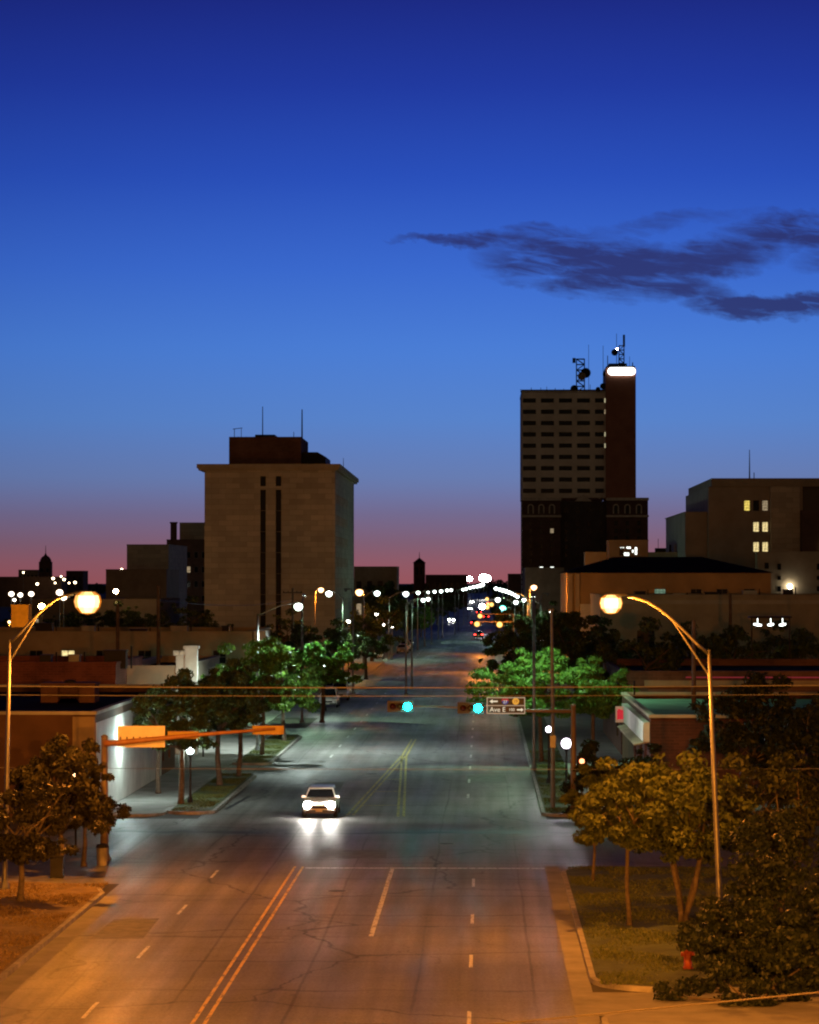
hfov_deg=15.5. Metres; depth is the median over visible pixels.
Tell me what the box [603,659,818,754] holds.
striped shop
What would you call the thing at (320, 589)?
street lamp
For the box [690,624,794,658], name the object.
distant tree
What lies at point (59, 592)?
car park lamp
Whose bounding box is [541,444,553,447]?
window
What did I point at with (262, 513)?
window
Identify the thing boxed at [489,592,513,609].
distant tree
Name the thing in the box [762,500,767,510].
window
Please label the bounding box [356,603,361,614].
window
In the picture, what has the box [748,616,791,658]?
lit canopy
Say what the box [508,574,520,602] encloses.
distant shop
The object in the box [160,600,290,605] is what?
overhead wire
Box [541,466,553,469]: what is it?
window
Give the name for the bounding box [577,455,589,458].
window
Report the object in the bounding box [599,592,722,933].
street lamp
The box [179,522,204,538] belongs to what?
block
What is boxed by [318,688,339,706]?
parked car
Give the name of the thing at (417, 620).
street lamp
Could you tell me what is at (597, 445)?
window
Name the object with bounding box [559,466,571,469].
window
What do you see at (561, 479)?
window
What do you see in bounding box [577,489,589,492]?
window
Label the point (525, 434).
window
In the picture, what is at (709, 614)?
long tan store
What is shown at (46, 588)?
distant block
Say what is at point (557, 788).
grass
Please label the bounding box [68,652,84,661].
roof vent
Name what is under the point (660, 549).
rooftop plant
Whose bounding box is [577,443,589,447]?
window
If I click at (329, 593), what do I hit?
street lamp
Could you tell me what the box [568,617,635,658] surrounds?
distant tree
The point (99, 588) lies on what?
treeline
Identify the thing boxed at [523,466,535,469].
window
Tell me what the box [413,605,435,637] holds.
distant tree
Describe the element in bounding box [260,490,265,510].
window
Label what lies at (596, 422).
window
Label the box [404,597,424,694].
street lamp
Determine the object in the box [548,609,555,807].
utility pole
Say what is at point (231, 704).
street tree
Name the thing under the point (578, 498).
tower
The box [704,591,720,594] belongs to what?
roof vent
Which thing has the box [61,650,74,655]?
window
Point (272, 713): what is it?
sidewalk
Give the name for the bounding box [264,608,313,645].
distant tree
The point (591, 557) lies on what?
roof annex
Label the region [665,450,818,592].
stepped block
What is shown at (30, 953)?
kerb
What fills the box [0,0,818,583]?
sky
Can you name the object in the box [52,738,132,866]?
shade tree
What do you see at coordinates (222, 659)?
window
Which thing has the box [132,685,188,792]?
street tree
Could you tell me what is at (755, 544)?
window
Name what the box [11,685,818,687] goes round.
overhead wire
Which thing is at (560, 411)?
window
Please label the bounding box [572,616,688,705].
distant tree
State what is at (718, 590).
window
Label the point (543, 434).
window
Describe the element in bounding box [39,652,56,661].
roof vent
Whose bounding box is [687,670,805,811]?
shade tree
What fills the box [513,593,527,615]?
street lamp
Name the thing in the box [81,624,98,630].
roof vent
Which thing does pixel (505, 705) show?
traffic signal
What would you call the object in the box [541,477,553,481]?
window
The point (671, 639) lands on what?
distant tree
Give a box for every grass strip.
[171,774,253,810]
[236,735,299,762]
[519,714,568,813]
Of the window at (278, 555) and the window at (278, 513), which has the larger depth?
the window at (278, 513)
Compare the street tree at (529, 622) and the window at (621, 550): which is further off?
the window at (621, 550)
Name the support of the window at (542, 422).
in the tower at (578, 498)
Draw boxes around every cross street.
[0,819,818,883]
[320,681,573,688]
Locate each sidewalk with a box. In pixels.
[112,734,267,813]
[222,765,260,773]
[248,695,296,725]
[278,629,420,679]
[497,629,559,677]
[547,689,807,814]
[608,1011,818,1023]
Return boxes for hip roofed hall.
[560,557,773,656]
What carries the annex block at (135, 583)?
on the ground at (290, 722)
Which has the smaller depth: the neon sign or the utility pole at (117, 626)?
the neon sign
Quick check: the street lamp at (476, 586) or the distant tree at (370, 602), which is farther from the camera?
the street lamp at (476, 586)
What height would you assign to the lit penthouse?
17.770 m
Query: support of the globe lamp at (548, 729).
on the grass strip at (526, 721)
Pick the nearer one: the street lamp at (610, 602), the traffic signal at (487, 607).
the street lamp at (610, 602)
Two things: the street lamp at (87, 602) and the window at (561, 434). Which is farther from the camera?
the window at (561, 434)
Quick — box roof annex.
[584,552,606,564]
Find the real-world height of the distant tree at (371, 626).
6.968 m
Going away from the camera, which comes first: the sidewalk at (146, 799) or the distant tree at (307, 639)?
the sidewalk at (146, 799)
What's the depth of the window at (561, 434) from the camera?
1230.52 m
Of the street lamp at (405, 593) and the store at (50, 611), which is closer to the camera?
the street lamp at (405, 593)
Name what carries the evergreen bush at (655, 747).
on the sidewalk at (607, 747)
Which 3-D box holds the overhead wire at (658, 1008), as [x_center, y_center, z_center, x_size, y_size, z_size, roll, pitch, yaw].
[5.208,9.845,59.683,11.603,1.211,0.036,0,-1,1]
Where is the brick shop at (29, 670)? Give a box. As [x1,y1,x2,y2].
[0,656,142,683]
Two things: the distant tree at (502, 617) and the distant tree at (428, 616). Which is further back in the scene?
the distant tree at (428, 616)
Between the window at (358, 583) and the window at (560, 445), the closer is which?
the window at (358, 583)
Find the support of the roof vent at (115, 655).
on the brick shop at (29, 670)
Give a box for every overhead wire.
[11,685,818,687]
[61,694,818,695]
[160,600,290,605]
[494,992,818,1023]
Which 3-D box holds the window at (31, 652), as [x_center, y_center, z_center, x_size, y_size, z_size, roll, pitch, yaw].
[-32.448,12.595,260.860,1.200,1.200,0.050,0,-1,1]
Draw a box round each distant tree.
[0,609,37,626]
[43,611,83,626]
[69,610,115,626]
[105,601,148,626]
[123,611,172,626]
[148,595,214,626]
[190,617,233,626]
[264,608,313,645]
[284,624,357,665]
[321,618,373,668]
[327,617,383,669]
[340,595,404,660]
[361,586,418,645]
[363,580,409,633]
[384,601,427,638]
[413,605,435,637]
[421,599,451,623]
[435,592,464,617]
[449,591,464,608]
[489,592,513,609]
[489,600,530,625]
[493,596,538,635]
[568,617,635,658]
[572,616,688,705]
[623,631,712,658]
[658,621,739,658]
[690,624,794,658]
[755,619,817,658]
[762,628,818,658]
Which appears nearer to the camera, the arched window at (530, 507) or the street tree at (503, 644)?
the street tree at (503, 644)
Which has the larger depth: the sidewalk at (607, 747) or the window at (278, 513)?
the window at (278, 513)
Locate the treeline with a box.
[88,579,507,592]
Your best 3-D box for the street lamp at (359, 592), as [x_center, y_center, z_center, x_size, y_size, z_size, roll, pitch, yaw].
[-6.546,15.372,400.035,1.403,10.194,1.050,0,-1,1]
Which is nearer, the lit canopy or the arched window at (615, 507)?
the lit canopy
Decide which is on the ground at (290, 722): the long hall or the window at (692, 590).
the long hall
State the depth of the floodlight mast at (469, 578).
1499.00 m
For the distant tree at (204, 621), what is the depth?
420.67 m
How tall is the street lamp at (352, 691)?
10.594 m
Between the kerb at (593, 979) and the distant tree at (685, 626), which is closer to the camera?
the kerb at (593, 979)
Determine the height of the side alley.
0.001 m
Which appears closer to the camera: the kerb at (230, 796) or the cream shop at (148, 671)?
the kerb at (230, 796)
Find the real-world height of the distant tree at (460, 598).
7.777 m
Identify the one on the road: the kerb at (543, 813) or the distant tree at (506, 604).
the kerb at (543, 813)
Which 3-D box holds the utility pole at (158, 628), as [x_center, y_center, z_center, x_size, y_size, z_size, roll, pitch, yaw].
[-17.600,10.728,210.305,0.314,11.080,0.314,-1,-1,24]
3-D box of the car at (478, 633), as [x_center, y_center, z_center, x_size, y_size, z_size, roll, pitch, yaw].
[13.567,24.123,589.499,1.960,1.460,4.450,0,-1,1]
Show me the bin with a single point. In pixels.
(102, 852)
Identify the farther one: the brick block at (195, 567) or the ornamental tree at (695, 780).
the brick block at (195, 567)
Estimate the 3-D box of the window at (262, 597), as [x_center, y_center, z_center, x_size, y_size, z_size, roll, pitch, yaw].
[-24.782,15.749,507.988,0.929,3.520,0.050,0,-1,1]
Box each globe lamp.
[186,748,194,802]
[324,665,326,710]
[545,726,550,782]
[561,738,570,782]
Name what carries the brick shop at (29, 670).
on the ground at (290, 722)
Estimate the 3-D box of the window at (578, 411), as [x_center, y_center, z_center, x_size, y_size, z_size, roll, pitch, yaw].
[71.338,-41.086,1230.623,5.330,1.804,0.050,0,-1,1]
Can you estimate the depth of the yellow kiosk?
381.13 m
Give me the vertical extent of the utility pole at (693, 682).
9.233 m
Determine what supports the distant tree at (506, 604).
on the ground at (290, 722)
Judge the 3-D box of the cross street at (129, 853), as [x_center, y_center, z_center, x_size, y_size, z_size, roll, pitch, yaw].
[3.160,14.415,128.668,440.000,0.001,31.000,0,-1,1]
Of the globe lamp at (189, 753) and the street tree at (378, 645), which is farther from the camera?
the street tree at (378, 645)
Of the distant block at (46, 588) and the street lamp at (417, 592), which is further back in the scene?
the distant block at (46, 588)
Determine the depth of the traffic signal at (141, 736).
122.99 m
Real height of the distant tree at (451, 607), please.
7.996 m
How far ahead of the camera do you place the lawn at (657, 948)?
99.63 m
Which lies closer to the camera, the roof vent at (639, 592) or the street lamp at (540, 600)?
the street lamp at (540, 600)
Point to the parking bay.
(295, 712)
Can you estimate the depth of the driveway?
81.21 m
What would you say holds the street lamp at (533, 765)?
on the grass strip at (526, 721)
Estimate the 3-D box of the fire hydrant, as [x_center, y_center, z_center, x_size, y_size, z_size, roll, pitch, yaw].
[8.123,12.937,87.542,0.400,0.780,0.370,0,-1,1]
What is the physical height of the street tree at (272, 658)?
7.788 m
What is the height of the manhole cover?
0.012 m
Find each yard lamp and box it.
[38,604,44,622]
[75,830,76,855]
[113,589,117,619]
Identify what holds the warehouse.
on the ground at (290, 722)
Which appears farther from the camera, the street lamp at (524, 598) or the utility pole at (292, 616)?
the utility pole at (292, 616)
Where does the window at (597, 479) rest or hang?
in the tower at (578, 498)
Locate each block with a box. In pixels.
[0,577,66,605]
[18,570,38,576]
[66,571,87,598]
[106,569,178,597]
[127,544,186,625]
[166,522,203,620]
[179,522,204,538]
[197,406,358,644]
[648,552,676,556]
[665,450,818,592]
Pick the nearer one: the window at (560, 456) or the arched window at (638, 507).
the arched window at (638, 507)
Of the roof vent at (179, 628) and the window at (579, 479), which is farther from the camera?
the window at (579, 479)
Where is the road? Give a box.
[0,590,697,1023]
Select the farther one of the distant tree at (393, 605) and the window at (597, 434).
the window at (597, 434)
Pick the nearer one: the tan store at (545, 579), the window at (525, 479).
the tan store at (545, 579)
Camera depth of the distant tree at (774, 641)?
259.89 m
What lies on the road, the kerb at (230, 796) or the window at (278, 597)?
the kerb at (230, 796)
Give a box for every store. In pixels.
[0,684,174,817]
[29,599,95,626]
[523,567,563,614]
[590,593,818,658]
[617,692,818,802]
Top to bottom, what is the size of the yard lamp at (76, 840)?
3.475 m
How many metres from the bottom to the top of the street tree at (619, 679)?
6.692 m
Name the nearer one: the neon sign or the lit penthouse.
the neon sign
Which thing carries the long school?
on the ground at (290, 722)
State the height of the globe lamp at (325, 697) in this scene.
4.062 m
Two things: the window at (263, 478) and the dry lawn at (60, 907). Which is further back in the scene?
the window at (263, 478)
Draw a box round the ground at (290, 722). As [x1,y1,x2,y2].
[0,584,633,1020]
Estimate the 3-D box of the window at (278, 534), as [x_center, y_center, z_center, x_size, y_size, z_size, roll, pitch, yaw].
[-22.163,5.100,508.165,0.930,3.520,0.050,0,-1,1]
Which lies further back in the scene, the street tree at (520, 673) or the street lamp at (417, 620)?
the street lamp at (417, 620)
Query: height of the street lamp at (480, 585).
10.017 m
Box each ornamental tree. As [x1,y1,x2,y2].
[559,761,631,880]
[567,756,701,925]
[605,748,758,922]
[701,749,818,912]
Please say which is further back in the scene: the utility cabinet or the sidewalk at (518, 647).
the sidewalk at (518, 647)
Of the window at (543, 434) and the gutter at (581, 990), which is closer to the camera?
the gutter at (581, 990)
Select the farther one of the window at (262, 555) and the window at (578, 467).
the window at (578, 467)
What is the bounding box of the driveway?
[593,992,818,1015]
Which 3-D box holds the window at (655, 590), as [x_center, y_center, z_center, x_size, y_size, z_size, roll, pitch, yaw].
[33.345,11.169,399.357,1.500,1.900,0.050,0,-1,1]
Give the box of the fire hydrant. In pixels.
[681,948,694,968]
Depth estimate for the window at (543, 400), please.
1231.12 m
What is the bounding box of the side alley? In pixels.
[226,728,304,734]
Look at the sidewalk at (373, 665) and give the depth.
429.09 m
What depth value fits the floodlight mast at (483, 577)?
1747.61 m
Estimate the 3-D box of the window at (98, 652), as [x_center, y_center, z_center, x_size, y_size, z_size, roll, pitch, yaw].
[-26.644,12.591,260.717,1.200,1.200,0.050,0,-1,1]
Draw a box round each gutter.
[0,896,121,1002]
[544,866,600,1023]
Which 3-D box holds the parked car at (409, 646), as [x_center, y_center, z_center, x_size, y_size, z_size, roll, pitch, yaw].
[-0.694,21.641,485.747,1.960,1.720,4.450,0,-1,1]
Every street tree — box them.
[129,667,228,803]
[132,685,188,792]
[176,658,271,784]
[200,635,313,754]
[211,661,292,775]
[251,650,326,740]
[280,641,367,722]
[344,633,389,678]
[464,646,614,761]
[478,619,536,716]
[503,600,568,692]
[535,611,618,690]
[546,655,639,754]
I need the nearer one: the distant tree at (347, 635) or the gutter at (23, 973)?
the gutter at (23, 973)
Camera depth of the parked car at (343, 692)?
286.98 m
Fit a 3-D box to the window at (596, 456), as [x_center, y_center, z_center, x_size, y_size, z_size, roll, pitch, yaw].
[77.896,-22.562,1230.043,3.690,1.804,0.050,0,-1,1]
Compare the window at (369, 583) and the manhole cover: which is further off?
the window at (369, 583)
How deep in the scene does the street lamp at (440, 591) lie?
537.40 m
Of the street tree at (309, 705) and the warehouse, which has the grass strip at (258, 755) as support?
the street tree at (309, 705)
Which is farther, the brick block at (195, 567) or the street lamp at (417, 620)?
the brick block at (195, 567)
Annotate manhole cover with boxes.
[326,890,347,891]
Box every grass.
[529,749,569,812]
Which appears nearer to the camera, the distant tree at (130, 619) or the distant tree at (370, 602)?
the distant tree at (130, 619)
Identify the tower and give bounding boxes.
[39,546,51,576]
[413,552,424,606]
[520,334,648,600]
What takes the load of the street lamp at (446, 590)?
on the road
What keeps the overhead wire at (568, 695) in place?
attached to the utility pole
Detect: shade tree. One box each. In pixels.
[0,776,112,900]
[3,733,104,854]
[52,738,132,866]
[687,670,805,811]
[749,691,818,825]
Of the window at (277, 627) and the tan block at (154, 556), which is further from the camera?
the tan block at (154, 556)
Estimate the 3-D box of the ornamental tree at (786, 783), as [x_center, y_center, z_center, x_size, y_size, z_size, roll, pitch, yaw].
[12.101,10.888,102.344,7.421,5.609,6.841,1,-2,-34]
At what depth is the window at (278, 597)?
507.97 m
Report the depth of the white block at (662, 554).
558.96 m
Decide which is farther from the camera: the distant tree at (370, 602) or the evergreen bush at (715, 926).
the distant tree at (370, 602)
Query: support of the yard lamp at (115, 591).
on the ground at (290, 722)
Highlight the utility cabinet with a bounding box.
[50,855,64,877]
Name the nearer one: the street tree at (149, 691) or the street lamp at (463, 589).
the street tree at (149, 691)
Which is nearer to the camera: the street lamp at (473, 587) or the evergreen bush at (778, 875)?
the evergreen bush at (778, 875)
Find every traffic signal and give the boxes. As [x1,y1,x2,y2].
[100,726,283,859]
[387,697,575,807]
[473,621,513,626]
[477,613,513,631]
[485,605,504,632]
[496,621,511,627]
[499,605,510,617]
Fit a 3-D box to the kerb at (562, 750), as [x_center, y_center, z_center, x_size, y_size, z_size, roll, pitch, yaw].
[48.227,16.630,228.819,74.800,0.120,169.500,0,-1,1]
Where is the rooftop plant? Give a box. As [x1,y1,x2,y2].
[655,544,675,551]
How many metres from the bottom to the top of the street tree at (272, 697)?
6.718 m
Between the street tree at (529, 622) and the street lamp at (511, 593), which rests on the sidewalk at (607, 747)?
the street tree at (529, 622)
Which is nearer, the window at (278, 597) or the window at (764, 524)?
the window at (278, 597)
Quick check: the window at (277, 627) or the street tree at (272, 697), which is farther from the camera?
the window at (277, 627)
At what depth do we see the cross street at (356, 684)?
326.99 m
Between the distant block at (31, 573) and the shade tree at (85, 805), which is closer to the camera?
the shade tree at (85, 805)
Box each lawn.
[0,881,99,973]
[566,866,818,986]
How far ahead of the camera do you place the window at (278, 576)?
507.97 m
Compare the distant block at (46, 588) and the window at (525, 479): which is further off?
the distant block at (46, 588)
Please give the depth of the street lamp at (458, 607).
678.07 m
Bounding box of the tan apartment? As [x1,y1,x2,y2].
[354,566,398,621]
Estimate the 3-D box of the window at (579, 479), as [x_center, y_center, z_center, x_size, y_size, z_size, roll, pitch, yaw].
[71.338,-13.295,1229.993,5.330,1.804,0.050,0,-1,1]
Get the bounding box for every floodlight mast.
[467,576,471,602]
[479,574,487,599]
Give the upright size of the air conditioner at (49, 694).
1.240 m
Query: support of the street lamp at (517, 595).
on the ground at (290, 722)
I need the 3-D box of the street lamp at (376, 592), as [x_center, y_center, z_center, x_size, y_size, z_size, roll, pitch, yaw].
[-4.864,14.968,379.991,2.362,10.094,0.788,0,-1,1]
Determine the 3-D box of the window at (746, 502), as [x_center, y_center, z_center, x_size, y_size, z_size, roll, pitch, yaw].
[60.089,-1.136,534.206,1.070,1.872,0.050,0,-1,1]
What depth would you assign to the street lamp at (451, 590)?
599.60 m
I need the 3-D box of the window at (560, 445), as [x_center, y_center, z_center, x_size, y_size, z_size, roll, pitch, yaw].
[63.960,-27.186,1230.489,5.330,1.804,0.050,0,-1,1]
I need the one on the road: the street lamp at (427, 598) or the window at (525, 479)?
the street lamp at (427, 598)
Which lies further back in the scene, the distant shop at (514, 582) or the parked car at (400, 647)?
the distant shop at (514, 582)
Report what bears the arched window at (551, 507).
in the tower at (578, 498)
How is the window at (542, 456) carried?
in the tower at (578, 498)
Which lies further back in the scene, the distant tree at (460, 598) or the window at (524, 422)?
the window at (524, 422)
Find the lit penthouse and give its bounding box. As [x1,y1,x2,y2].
[606,540,648,558]
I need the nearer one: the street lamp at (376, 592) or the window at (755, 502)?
the street lamp at (376, 592)
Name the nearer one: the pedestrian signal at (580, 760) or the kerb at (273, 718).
the pedestrian signal at (580, 760)
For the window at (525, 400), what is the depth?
1231.12 m
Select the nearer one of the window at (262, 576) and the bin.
the bin
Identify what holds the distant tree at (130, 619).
on the ground at (290, 722)
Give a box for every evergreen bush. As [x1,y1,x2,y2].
[559,738,639,813]
[617,743,661,807]
[652,894,818,1006]
[675,895,791,977]
[695,805,818,974]
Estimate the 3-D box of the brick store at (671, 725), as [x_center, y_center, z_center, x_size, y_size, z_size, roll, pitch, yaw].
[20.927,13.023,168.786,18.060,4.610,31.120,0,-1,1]
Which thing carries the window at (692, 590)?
in the hip roofed hall
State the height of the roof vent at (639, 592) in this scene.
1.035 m
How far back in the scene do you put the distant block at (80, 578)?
1544.35 m
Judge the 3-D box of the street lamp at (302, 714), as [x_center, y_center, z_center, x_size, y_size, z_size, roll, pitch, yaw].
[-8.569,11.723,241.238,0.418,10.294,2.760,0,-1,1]
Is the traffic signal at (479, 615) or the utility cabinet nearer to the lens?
the utility cabinet
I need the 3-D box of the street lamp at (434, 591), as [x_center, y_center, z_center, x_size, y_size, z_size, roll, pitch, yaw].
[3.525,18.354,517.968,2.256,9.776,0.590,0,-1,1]
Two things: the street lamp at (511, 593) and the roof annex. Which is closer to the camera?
the street lamp at (511, 593)
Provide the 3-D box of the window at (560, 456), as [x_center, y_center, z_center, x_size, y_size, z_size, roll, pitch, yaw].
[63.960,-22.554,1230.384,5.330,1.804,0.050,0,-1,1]
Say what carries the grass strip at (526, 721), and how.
on the ground at (290, 722)
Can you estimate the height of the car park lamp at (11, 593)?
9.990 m
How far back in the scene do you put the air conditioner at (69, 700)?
166.30 m
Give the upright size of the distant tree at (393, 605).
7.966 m
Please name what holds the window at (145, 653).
in the long hall
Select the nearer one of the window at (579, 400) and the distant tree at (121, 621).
the distant tree at (121, 621)
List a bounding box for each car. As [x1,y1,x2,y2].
[301,785,340,816]
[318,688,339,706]
[332,682,349,699]
[396,644,408,653]
[400,640,410,650]
[474,631,483,638]
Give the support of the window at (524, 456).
in the tower at (578, 498)
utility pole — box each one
[116,604,118,649]
[156,586,159,664]
[283,588,301,672]
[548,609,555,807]
[691,620,695,707]
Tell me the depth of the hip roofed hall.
399.32 m
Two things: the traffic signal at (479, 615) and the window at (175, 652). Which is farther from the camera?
the traffic signal at (479, 615)
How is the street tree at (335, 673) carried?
on the road
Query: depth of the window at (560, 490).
1230.07 m
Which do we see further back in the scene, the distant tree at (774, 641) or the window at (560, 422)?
the window at (560, 422)
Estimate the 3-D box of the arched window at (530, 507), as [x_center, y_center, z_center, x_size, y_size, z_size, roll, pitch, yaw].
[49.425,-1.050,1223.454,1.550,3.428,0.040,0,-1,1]
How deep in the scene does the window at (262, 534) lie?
508.22 m
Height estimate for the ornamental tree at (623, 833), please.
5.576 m
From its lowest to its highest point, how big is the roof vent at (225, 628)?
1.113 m
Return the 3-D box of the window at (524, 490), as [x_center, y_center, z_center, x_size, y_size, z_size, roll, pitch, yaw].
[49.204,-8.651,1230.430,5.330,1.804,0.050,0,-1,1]
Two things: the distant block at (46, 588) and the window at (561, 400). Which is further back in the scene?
the distant block at (46, 588)
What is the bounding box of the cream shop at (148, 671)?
[127,646,219,753]
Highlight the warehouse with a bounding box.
[96,598,179,626]
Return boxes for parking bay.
[277,689,351,717]
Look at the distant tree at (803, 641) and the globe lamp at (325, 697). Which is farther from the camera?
the globe lamp at (325, 697)
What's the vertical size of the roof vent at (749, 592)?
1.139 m
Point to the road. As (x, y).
(232, 910)
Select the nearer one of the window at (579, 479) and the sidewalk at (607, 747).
the sidewalk at (607, 747)
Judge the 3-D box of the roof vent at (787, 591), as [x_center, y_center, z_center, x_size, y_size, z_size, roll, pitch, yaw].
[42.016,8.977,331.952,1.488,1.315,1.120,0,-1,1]
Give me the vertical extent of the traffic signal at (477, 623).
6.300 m
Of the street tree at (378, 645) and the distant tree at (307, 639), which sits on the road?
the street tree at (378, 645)
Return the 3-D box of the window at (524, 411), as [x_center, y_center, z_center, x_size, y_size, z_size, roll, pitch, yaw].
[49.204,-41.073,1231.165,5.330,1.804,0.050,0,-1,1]
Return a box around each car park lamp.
[8,591,13,604]
[28,591,33,603]
[56,589,62,626]
[61,594,66,626]
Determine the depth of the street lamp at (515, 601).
271.03 m
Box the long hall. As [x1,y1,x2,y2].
[0,627,270,667]
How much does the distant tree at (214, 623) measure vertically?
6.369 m
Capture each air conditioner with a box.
[40,679,99,702]
[57,682,79,702]
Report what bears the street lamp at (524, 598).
on the ground at (290, 722)
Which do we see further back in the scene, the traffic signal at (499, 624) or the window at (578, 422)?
the window at (578, 422)
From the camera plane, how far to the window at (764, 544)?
533.91 m
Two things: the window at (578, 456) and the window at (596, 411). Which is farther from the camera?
the window at (596, 411)
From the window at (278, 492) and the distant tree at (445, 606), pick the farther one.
the distant tree at (445, 606)
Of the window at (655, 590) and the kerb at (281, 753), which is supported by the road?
the kerb at (281, 753)
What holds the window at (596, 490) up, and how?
in the tower at (578, 498)
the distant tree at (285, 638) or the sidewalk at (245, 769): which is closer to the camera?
the sidewalk at (245, 769)
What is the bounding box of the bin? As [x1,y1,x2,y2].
[96,843,108,865]
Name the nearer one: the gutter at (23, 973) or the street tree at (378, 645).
the gutter at (23, 973)
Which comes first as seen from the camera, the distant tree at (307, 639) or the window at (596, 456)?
the distant tree at (307, 639)
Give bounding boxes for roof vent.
[35,620,56,630]
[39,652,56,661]
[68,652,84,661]
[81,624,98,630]
[103,646,131,668]
[129,628,150,630]
[170,624,191,630]
[221,624,232,630]
[634,590,647,594]
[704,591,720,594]
[741,589,759,594]
[782,587,795,594]
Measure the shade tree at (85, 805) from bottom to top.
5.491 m
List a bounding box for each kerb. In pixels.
[0,881,104,982]
[98,735,269,816]
[167,774,256,814]
[233,735,301,764]
[244,689,318,727]
[362,629,423,679]
[517,715,579,816]
[546,717,673,817]
[561,866,818,992]
[601,1011,818,1023]
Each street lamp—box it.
[0,590,101,888]
[254,602,302,749]
[299,594,305,722]
[314,587,323,641]
[326,590,343,670]
[344,588,354,693]
[355,589,364,624]
[362,590,379,669]
[387,591,408,659]
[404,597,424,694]
[407,591,419,645]
[410,596,429,688]
[416,591,428,649]
[423,590,435,646]
[430,590,442,643]
[437,589,448,638]
[441,589,452,637]
[454,588,464,634]
[458,588,467,630]
[463,587,471,623]
[467,586,474,618]
[471,585,478,615]
[475,584,481,611]
[478,583,484,606]
[495,597,515,649]
[510,592,523,616]
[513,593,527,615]
[513,599,535,649]
[515,594,531,618]
[522,597,541,621]
[529,585,536,616]
[530,594,536,768]
[539,593,549,614]
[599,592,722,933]
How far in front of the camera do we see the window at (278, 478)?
508.35 m
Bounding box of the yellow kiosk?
[11,604,31,626]
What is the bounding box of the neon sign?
[615,681,634,721]
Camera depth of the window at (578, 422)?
1230.52 m
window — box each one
[29,650,42,655]
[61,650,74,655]
[96,650,103,655]
[138,650,150,658]
[173,650,184,654]
[212,650,225,663]
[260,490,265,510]
[260,511,265,531]
[260,532,265,551]
[260,553,265,572]
[260,574,265,593]
[260,595,265,614]
[260,616,265,626]
[261,476,265,485]
[276,476,280,485]
[276,490,280,510]
[276,511,280,531]
[276,532,280,551]
[276,553,280,572]
[276,574,280,593]
[276,595,280,614]
[276,616,280,633]
[356,581,361,589]
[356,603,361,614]
[367,581,371,591]
[523,398,535,402]
[523,410,535,413]
[523,421,535,424]
[523,432,535,436]
[523,444,535,447]
[523,455,535,458]
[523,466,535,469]
[523,477,535,481]
[523,489,535,492]
[529,505,532,513]
[539,505,542,513]
[541,398,553,402]
[541,410,553,413]
[541,421,553,424]
[541,432,553,436]
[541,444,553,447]
[541,455,553,458]
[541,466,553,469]
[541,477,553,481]
[541,489,553,492]
[550,505,553,513]
[559,398,571,402]
[559,410,571,413]
[559,421,571,424]
[559,432,571,436]
[559,444,571,447]
[559,455,571,458]
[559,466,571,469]
[559,477,571,481]
[559,489,571,492]
[577,398,589,402]
[577,410,589,413]
[577,421,589,424]
[577,432,589,436]
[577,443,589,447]
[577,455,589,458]
[577,466,589,469]
[577,477,589,481]
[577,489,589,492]
[595,398,603,402]
[595,410,603,413]
[595,421,603,424]
[595,432,603,436]
[595,443,603,447]
[595,455,603,458]
[595,466,603,469]
[595,477,603,481]
[595,489,603,492]
[614,505,617,513]
[619,548,623,555]
[637,505,640,513]
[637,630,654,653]
[654,589,665,592]
[691,589,701,592]
[717,589,727,592]
[744,500,749,510]
[753,500,758,510]
[753,522,758,531]
[753,542,758,551]
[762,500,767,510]
[762,522,767,531]
[762,542,767,550]
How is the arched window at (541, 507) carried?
in the tower at (578, 498)
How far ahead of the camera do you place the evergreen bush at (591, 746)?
146.15 m
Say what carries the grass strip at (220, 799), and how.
on the ground at (290, 722)
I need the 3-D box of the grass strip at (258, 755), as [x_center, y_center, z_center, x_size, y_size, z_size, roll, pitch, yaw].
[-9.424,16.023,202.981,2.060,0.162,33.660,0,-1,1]
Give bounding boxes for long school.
[425,575,466,606]
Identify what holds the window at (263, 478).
in the office block at (279, 515)
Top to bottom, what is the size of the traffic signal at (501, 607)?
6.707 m
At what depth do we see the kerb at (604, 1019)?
78.57 m
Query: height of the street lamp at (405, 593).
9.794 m
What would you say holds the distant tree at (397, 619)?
on the ground at (290, 722)
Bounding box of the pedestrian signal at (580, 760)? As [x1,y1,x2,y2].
[577,756,586,793]
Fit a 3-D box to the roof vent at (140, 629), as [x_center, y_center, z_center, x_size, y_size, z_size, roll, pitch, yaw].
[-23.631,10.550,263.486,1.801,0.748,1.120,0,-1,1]
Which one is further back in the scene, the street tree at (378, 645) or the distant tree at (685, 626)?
the street tree at (378, 645)
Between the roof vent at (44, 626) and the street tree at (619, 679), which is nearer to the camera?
the street tree at (619, 679)

